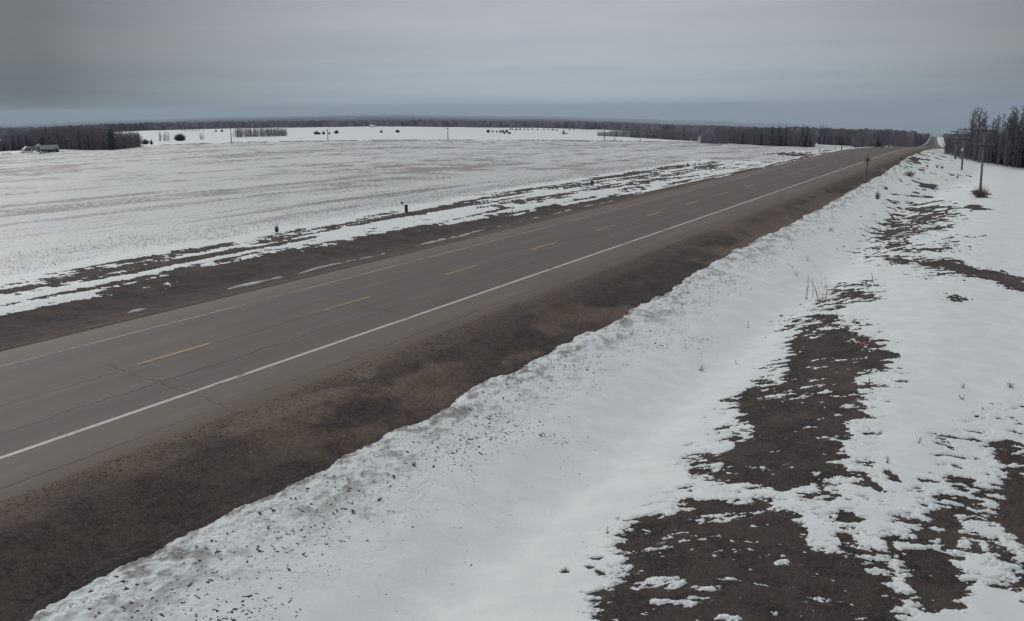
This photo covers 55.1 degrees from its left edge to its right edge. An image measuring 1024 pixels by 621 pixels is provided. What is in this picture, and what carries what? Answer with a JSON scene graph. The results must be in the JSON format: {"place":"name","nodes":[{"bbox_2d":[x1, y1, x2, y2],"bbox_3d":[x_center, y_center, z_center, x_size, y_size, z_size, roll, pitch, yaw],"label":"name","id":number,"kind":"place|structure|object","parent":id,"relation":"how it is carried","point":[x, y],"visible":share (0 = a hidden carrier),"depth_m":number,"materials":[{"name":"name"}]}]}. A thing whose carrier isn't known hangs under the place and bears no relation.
{"place":"outdoors","nodes":[
{"label":"outdoors","id":0,"kind":"place"},
{"bbox_2d":[128,176,715,312],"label":"old snow","id":1,"kind":"structure","parent":0,"point":[237,286],"depth_m":49.19,"materials":[{"name":"white snow"}]},
{"bbox_2d":[0,137,942,500],"bbox_3d":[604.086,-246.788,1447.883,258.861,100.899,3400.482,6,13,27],"label":"road","id":2,"kind":"structure","parent":0,"point":[54,395],"depth_m":34.94,"materials":[{"name":"grey asphalt"}]},
{"bbox_2d":[134,343,209,364],"bbox_3d":[-10.744,1.371,31.199,0.140,0.001,3.050,6,13,27],"label":"line dash","id":3,"kind":"object","parent":2,"relation":"on","point":[172,354],"visible":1,"depth_m":31.09,"materials":[{"name":"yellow paint"}]},
{"bbox_2d":[324,297,368,309],"bbox_3d":[-6.565,-0.286,38.995,0.140,0.001,3.050,6,13,27],"label":"line dash","id":4,"kind":"object","parent":2,"relation":"on","point":[346,303],"visible":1,"depth_m":38.95,"materials":[{"name":"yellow paint"}]},
{"bbox_2d":[444,265,477,274],"bbox_3d":[-2.385,-1.944,46.792,0.140,0.001,3.050,6,13,27],"label":"line dash","id":5,"kind":"object","parent":2,"relation":"on","point":[460,270],"visible":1,"depth_m":46.58,"materials":[{"name":"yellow paint"}]},
{"bbox_2d":[0,146,923,366],"bbox_3d":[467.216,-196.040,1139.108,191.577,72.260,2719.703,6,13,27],"label":"edge line","id":6,"kind":"object","parent":2,"relation":"on","point":[330,282],"visible":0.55,"depth_m":41.79,"materials":[{"name":"white paint"}]},
{"bbox_2d":[0,146,937,458],"bbox_3d":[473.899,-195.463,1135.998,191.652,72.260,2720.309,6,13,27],"label":"edge line","id":7,"kind":"object","parent":2,"relation":"on","point":[334,342],"visible":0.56,"depth_m":30.92,"materials":[{"name":"white paint"}]},
{"bbox_2d":[0,114,1023,620],"bbox_3d":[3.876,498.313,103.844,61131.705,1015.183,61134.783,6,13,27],"label":"ground","id":8,"kind":"structure","parent":0,"point":[444,528],"depth_m":28.57,"materials":[{"name":"white snow"}]},
{"bbox_2d":[0,152,12,154],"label":"snow heap","id":9,"kind":"object","parent":8,"relation":"on","point":[5,153],"visible":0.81,"depth_m":404.79,"materials":[{"name":"white snow"}]},
{"bbox_2d":[22,146,30,150],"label":"garage","id":10,"kind":"structure","parent":8,"relation":"on","point":[25,148],"depth_m":436.62,"materials":[{"name":"grey metal"}]},
{"bbox_2d":[27,146,35,150],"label":"farmhouse","id":11,"kind":"object","parent":8,"relation":"on","point":[32,148],"visible":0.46,"depth_m":465.64,"materials":[{"name":"beige"}]},
{"bbox_2d":[38,145,58,152],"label":"shed","id":12,"kind":"structure","parent":8,"relation":"on","point":[49,148],"depth_m":416.36,"materials":[{"name":"grey wood"}]},
{"bbox_2d":[0,126,112,150],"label":"woods","id":13,"kind":"object","parent":8,"relation":"on","point":[38,133],"visible":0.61,"depth_m":475.76,"materials":[{"name":"plant"}]},
{"bbox_2d":[106,124,110,149],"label":"spruce tree","id":14,"kind":"object","parent":8,"relation":"on","point":[109,136],"visible":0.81,"depth_m":402.12,"materials":[{"name":"green plant"}]},
{"bbox_2d":[108,126,118,149],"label":"spruce tree","id":15,"kind":"object","parent":8,"relation":"on","point":[113,146],"visible":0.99,"depth_m":399.08,"materials":[{"name":"green plant"}]},
{"bbox_2d":[113,131,142,149],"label":"woods","id":16,"kind":"object","parent":8,"relation":"on","point":[127,135],"visible":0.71,"depth_m":426.79,"materials":[{"name":"plant"}]},
{"bbox_2d":[173,134,185,140],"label":"shrub","id":17,"kind":"object","parent":8,"relation":"on","point":[179,137],"visible":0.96,"depth_m":572.54,"materials":[{"name":"green plant"}]},
{"bbox_2d":[235,126,287,136],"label":"woods","id":18,"kind":"object","parent":8,"relation":"on","point":[254,131],"visible":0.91,"depth_m":652.34,"materials":[{"name":"grey plant"}]},
{"bbox_2d":[0,158,688,274],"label":"stubble","id":19,"kind":"object","parent":8,"relation":"on","point":[309,209],"visible":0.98,"depth_m":89.60,"materials":[{"name":"beige plant"}]},
{"bbox_2d":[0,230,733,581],"bbox_3d":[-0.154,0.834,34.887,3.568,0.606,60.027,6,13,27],"label":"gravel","id":20,"kind":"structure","parent":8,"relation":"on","point":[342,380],"depth_m":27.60,"materials":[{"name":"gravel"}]},
{"bbox_2d":[0,115,960,146],"bbox_3d":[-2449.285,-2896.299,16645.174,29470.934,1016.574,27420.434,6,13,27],"label":"forest","id":21,"kind":"object","parent":8,"relation":"on","point":[705,128],"visible":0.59,"depth_m":1317.09,"materials":[{"name":"grey plant"}]},
{"bbox_2d":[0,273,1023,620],"bbox_3d":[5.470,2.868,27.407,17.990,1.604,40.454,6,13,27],"label":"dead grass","id":22,"kind":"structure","parent":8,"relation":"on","point":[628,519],"depth_m":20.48,"materials":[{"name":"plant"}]},
{"bbox_2d":[614,128,680,133],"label":"woods","id":23,"kind":"object","parent":8,"relation":"on","point":[649,130],"visible":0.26,"depth_m":923.51,"materials":[{"name":"grey plant"}]},
{"bbox_2d":[597,129,699,140],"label":"woods","id":24,"kind":"object","parent":8,"relation":"on","point":[663,135],"visible":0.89,"depth_m":599.46,"materials":[{"name":"plant"}]},
{"bbox_2d":[699,132,727,143],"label":"woods","id":25,"kind":"object","parent":8,"relation":"on","point":[716,136],"visible":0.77,"depth_m":438.57,"materials":[{"name":"plant"}]},
{"bbox_2d":[715,127,817,146],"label":"woods","id":26,"kind":"object","parent":8,"relation":"on","point":[749,137],"visible":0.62,"depth_m":414.97,"materials":[{"name":"grey plant"}]},
{"bbox_2d":[775,125,782,145],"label":"spruce tree","id":27,"kind":"object","parent":8,"relation":"on","point":[779,128],"visible":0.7,"depth_m":401.02,"materials":[{"name":"green plant"}]},
{"bbox_2d":[798,126,803,146],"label":"spruce tree","id":28,"kind":"object","parent":8,"relation":"on","point":[802,137],"visible":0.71,"depth_m":389.76,"materials":[{"name":"green plant"}]},
{"bbox_2d":[804,125,809,146],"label":"spruce tree","id":29,"kind":"object","parent":8,"relation":"on","point":[807,138],"visible":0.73,"depth_m":388.12,"materials":[{"name":"green plant"}]},
{"bbox_2d":[811,276,831,299],"bbox_3d":[14.474,-1.068,46.514,1.429,1.188,1.037,9,15,40],"label":"dry weed","id":30,"kind":"object","parent":8,"relation":"on","point":[822,288],"visible":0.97,"depth_m":46.53,"materials":[{"name":"plant"}]},
{"bbox_2d":[817,129,889,147],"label":"woods","id":31,"kind":"object","parent":8,"relation":"on","point":[848,138],"visible":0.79,"depth_m":474.58,"materials":[{"name":"grey plant"}]},
{"bbox_2d":[864,155,870,180],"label":"warning sign","id":32,"kind":"object","parent":8,"relation":"on","point":[867,159],"visible":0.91,"depth_m":102.10,"materials":[{"name":"yellow metal"}]},
{"bbox_2d":[875,190,880,198],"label":"shrub","id":33,"kind":"object","parent":8,"relation":"on","point":[878,195],"visible":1,"depth_m":90.07,"materials":[{"name":"brown plant"}]},
{"bbox_2d":[887,132,923,146],"bbox_3d":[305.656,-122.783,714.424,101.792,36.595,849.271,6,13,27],"label":"roadside woods","id":34,"kind":"object","parent":8,"relation":"on","point":[903,141],"visible":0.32,"depth_m":366.00,"materials":[{"name":"plant"}]},
{"bbox_2d":[903,169,916,176],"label":"shrub","id":35,"kind":"object","parent":8,"relation":"on","point":[910,173],"visible":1,"depth_m":116.36,"materials":[{"name":"brown plant"}]},
{"bbox_2d":[951,130,963,158],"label":"power pole","id":36,"kind":"object","parent":8,"relation":"on","point":[956,132],"visible":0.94,"depth_m":159.76,"materials":[{"name":"wood"}]},
{"bbox_2d":[958,128,972,169],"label":"power pole","id":37,"kind":"object","parent":8,"relation":"on","point":[963,140],"visible":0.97,"depth_m":139.95,"materials":[{"name":"wood"}]},
{"bbox_2d":[966,133,972,159],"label":"bare tree","id":38,"kind":"object","parent":8,"relation":"on","point":[968,145],"visible":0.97,"depth_m":166.49,"materials":[{"name":"brown plant"}]},
{"bbox_2d":[965,110,979,158],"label":"tall bare tree","id":39,"kind":"object","parent":8,"relation":"on","point":[970,132],"visible":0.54,"depth_m":173.27,"materials":[{"name":"brown plant"}]},
{"bbox_2d":[971,136,976,160],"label":"bare tree","id":40,"kind":"object","parent":8,"relation":"on","point":[974,149],"visible":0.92,"depth_m":165.26,"materials":[{"name":"brown plant"}]},
{"bbox_2d":[967,107,981,143],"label":"tall bare tree","id":41,"kind":"object","parent":8,"relation":"on","point":[976,124],"visible":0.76,"depth_m":170.88,"materials":[{"name":"brown plant"}]},
{"bbox_2d":[969,108,980,157],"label":"tall bare tree","id":42,"kind":"object","parent":8,"relation":"on","point":[974,127],"visible":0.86,"depth_m":170.89,"materials":[{"name":"brown plant"}]},
{"bbox_2d":[975,131,982,159],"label":"bare tree","id":43,"kind":"object","parent":8,"relation":"on","point":[979,147],"visible":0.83,"depth_m":166.26,"materials":[{"name":"brown plant"}]},
{"bbox_2d":[977,110,982,152],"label":"tall bare tree","id":44,"kind":"object","parent":8,"relation":"on","point":[979,126],"visible":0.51,"depth_m":172.35,"materials":[{"name":"brown plant"}]},
{"bbox_2d":[977,133,982,162],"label":"bare tree","id":45,"kind":"object","parent":8,"relation":"on","point":[980,148],"visible":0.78,"depth_m":165.36,"materials":[{"name":"brown plant"}]},
{"bbox_2d":[971,185,989,197],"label":"shrub","id":46,"kind":"object","parent":8,"relation":"on","point":[976,194],"visible":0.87,"depth_m":89.30,"materials":[{"name":"brown plant"}]},
{"bbox_2d":[972,119,989,161],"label":"tall bare tree","id":47,"kind":"object","parent":8,"relation":"on","point":[982,137],"visible":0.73,"depth_m":169.27,"materials":[{"name":"brown plant"}]},
{"bbox_2d":[976,107,985,134],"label":"tall bare tree","id":48,"kind":"object","parent":8,"relation":"on","point":[980,118],"visible":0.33,"depth_m":175.50,"materials":[{"name":"brown plant"}]},
{"bbox_2d":[942,130,1023,167],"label":"woods","id":49,"kind":"object","parent":8,"relation":"on","point":[1008,158],"visible":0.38,"depth_m":172.29,"materials":[{"name":"plant"}]},
{"bbox_2d":[973,128,994,189],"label":"power pole","id":50,"kind":"object","parent":8,"relation":"on","point":[982,160],"visible":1,"depth_m":98.36,"materials":[{"name":"wood"}]},
{"bbox_2d":[982,110,991,151],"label":"tall bare tree","id":51,"kind":"object","parent":8,"relation":"on","point":[986,122],"visible":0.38,"depth_m":179.09,"materials":[{"name":"brown plant"}]},
{"bbox_2d":[984,133,992,162],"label":"bare tree","id":52,"kind":"object","parent":8,"relation":"on","point":[988,148],"visible":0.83,"depth_m":169.08,"materials":[{"name":"brown plant"}]},
{"bbox_2d":[986,138,995,163],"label":"bare tree","id":53,"kind":"object","parent":8,"relation":"on","point":[990,155],"visible":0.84,"depth_m":170.59,"materials":[{"name":"brown plant"}]},
{"bbox_2d":[988,121,996,161],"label":"tall bare tree","id":54,"kind":"object","parent":8,"relation":"on","point":[991,136],"visible":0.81,"depth_m":171.38,"materials":[{"name":"brown plant"}]},
{"bbox_2d":[990,114,1003,160],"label":"tall bare tree","id":55,"kind":"object","parent":8,"relation":"on","point":[997,131],"visible":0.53,"depth_m":177.77,"materials":[{"name":"brown plant"}]},
{"bbox_2d":[997,137,1002,164],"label":"bare tree","id":56,"kind":"object","parent":8,"relation":"on","point":[1000,141],"visible":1,"depth_m":169.11,"materials":[{"name":"brown plant"}]},
{"bbox_2d":[996,113,1007,157],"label":"tall bare tree","id":57,"kind":"object","parent":8,"relation":"on","point":[1002,129],"visible":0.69,"depth_m":175.81,"materials":[{"name":"brown plant"}]},
{"bbox_2d":[1000,130,1011,165],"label":"bare tree","id":58,"kind":"object","parent":8,"relation":"on","point":[1005,155],"visible":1,"depth_m":169.33,"materials":[{"name":"brown plant"}]},
{"bbox_2d":[1005,111,1015,144],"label":"tall bare tree","id":59,"kind":"object","parent":8,"relation":"on","point":[1010,124],"visible":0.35,"depth_m":178.70,"materials":[{"name":"brown plant"}]},
{"bbox_2d":[1007,106,1020,160],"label":"tall bare tree","id":60,"kind":"object","parent":8,"relation":"on","point":[1012,125],"visible":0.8,"depth_m":175.30,"materials":[{"name":"brown plant"}]},
{"bbox_2d":[1009,119,1019,165],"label":"tall bare tree","id":61,"kind":"object","parent":8,"relation":"on","point":[1014,122],"visible":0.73,"depth_m":175.27,"materials":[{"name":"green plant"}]},
{"bbox_2d":[1008,108,1021,165],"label":"tall bare tree","id":62,"kind":"object","parent":8,"relation":"on","point":[1016,123],"visible":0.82,"depth_m":174.47,"materials":[{"name":"brown plant"}]},
{"bbox_2d":[1011,131,1019,166],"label":"bare tree","id":63,"kind":"object","parent":8,"relation":"on","point":[1016,136],"visible":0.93,"depth_m":172.52,"materials":[{"name":"brown plant"}]},
{"bbox_2d":[1014,137,1021,167],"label":"bare tree","id":64,"kind":"object","parent":8,"relation":"on","point":[1018,147],"visible":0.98,"depth_m":171.89,"materials":[{"name":"brown plant"}]},
{"bbox_2d":[1015,112,1023,167],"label":"tall bare tree","id":65,"kind":"object","parent":8,"relation":"on","point":[1021,150],"visible":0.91,"depth_m":173.75,"materials":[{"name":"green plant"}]},
{"bbox_2d":[0,0,1023,136],"label":"sky","id":66,"kind":"structure","parent":0,"point":[920,66],"materials":[{"name":"grey"}]}
]}

